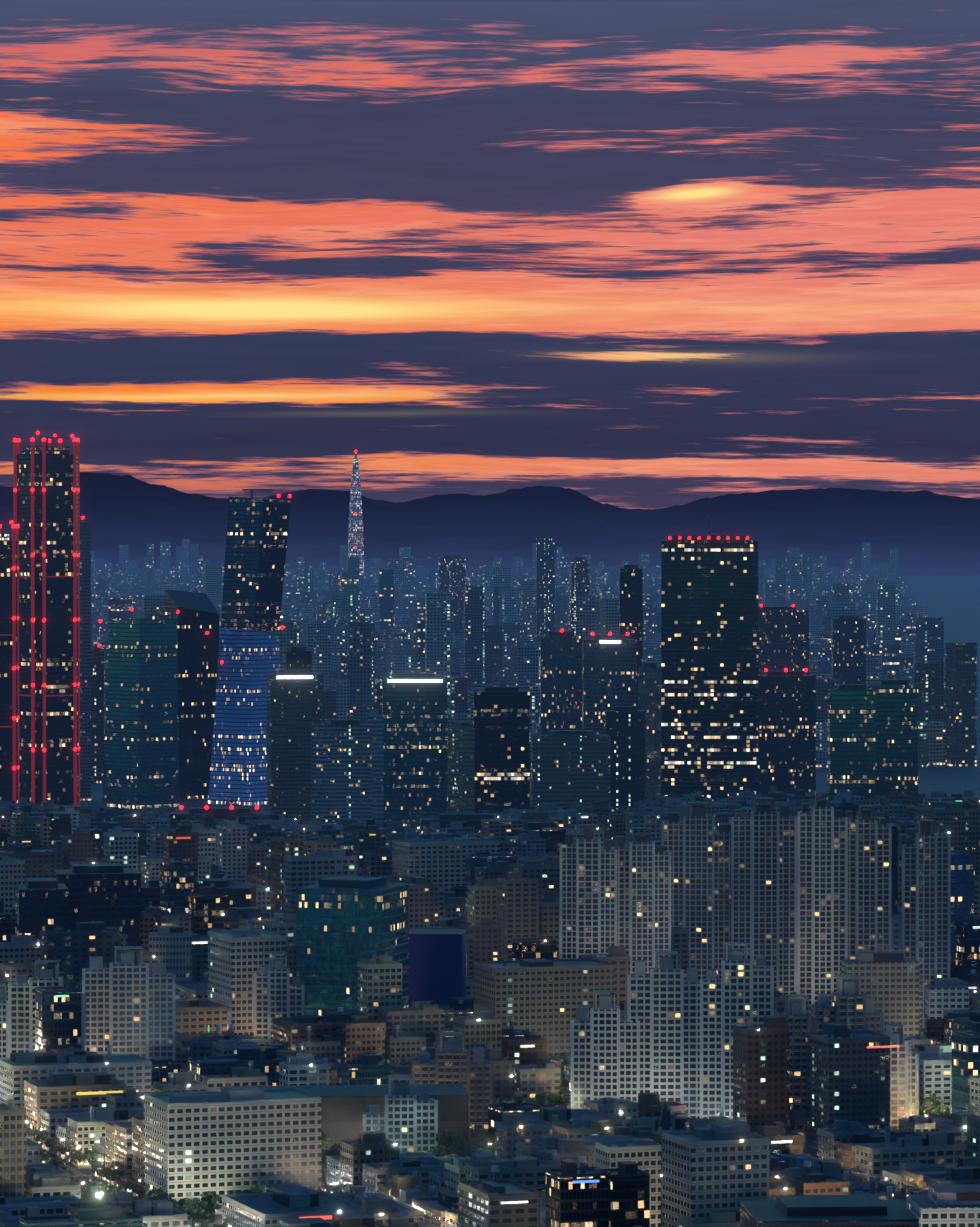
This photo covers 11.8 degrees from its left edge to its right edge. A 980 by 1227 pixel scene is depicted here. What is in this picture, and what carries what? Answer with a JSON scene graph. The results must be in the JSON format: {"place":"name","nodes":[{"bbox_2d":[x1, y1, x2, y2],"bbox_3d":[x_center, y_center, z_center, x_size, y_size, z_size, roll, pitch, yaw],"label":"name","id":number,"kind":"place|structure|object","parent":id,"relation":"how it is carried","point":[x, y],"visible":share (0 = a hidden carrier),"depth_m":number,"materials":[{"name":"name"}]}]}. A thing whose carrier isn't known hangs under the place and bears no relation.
{"place":"outdoors","nodes":[
{"label":"outdoors","id":0,"kind":"place"},
{"bbox_2d":[0,472,979,575],"bbox_3d":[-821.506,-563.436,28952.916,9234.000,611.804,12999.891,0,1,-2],"label":"mountains","id":1,"kind":"structure","parent":0,"point":[924,532],"depth_m":27965.56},
{"bbox_2d":[0,0,979,509],"label":"sky","id":2,"kind":"structure","parent":0,"point":[629,254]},
{"bbox_2d":[47,575,979,1226],"bbox_3d":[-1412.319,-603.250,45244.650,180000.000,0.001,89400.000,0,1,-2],"label":"ground","id":3,"kind":"structure","parent":0,"point":[953,601],"depth_m":11109.32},
{"bbox_2d":[0,441,79,806],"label":"red columns","id":4,"kind":"structure","parent":3,"relation":"on","point":[16,451],"depth_m":4431.75,"materials":[{"name":"red metal"}]},
{"bbox_2d":[208,629,279,804],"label":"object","id":5,"kind":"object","parent":3,"relation":"on","point":[250,658],"visible":0.8,"depth_m":4597.89,"materials":[{"name":"blue glass"}]},
{"bbox_2d":[22,790,952,1226],"bbox_3d":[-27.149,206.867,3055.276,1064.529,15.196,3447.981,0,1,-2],"label":"tree foliage","id":6,"kind":"object","parent":3,"relation":"on","point":[196,1210],"visible":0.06,"depth_m":1997.44,"materials":[{"name":"green plant"}]},
{"bbox_2d":[0,446,979,1226],"bbox_3d":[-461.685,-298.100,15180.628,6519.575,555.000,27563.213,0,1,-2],"label":"city buildings","id":7,"kind":"structure","parent":3,"relation":"on","point":[874,708],"depth_m":2800.26,"materials":[{"name":"grey concrete"}]},
{"bbox_2d":[0,433,708,534],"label":"roof steel","id":8,"kind":"object","parent":7,"relation":"on","point":[251,491],"visible":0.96,"depth_m":4459.17,"materials":[{"name":"grey"}]},
{"bbox_2d":[0,431,807,809],"bbox_3d":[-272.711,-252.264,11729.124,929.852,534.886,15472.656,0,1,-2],"label":"warning lights","id":9,"kind":"object","parent":7,"relation":"on","point":[178,611],"visible":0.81,"depth_m":4443.97,"materials":[{"name":"red"}]},
{"bbox_2d":[277,640,620,681],"bbox_3d":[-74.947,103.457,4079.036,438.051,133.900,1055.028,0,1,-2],"label":"light strips","id":10,"kind":"object","parent":7,"relation":"attached to","point":[389,680],"visible":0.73,"depth_m":4253.83,"materials":[{"name":"white"}]},
{"bbox_2d":[0,547,979,1226],"bbox_3d":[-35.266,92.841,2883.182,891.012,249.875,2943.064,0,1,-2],"label":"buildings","id":11,"kind":"structure","parent":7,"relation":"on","point":[422,1155],"depth_m":2244.63,"materials":[{"name":"grey concrete"}]},
{"bbox_2d":[22,800,979,1219],"bbox_3d":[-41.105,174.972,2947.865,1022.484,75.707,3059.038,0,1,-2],"label":"sign boards","id":12,"kind":"object","parent":7,"relation":"attached to","point":[520,1046],"visible":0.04,"depth_m":2084.85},
{"bbox_2d":[7,827,975,1226],"bbox_3d":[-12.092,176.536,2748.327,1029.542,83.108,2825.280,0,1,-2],"label":"lamp heads","id":13,"kind":"object","parent":3,"relation":"on","point":[511,1075],"visible":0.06,"depth_m":1992.48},
{"bbox_2d":[36,1089,950,1226],"bbox_3d":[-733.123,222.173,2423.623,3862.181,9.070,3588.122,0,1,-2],"label":"street lights","id":14,"kind":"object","parent":3,"relation":"on","point":[81,1171],"depth_m":1995.96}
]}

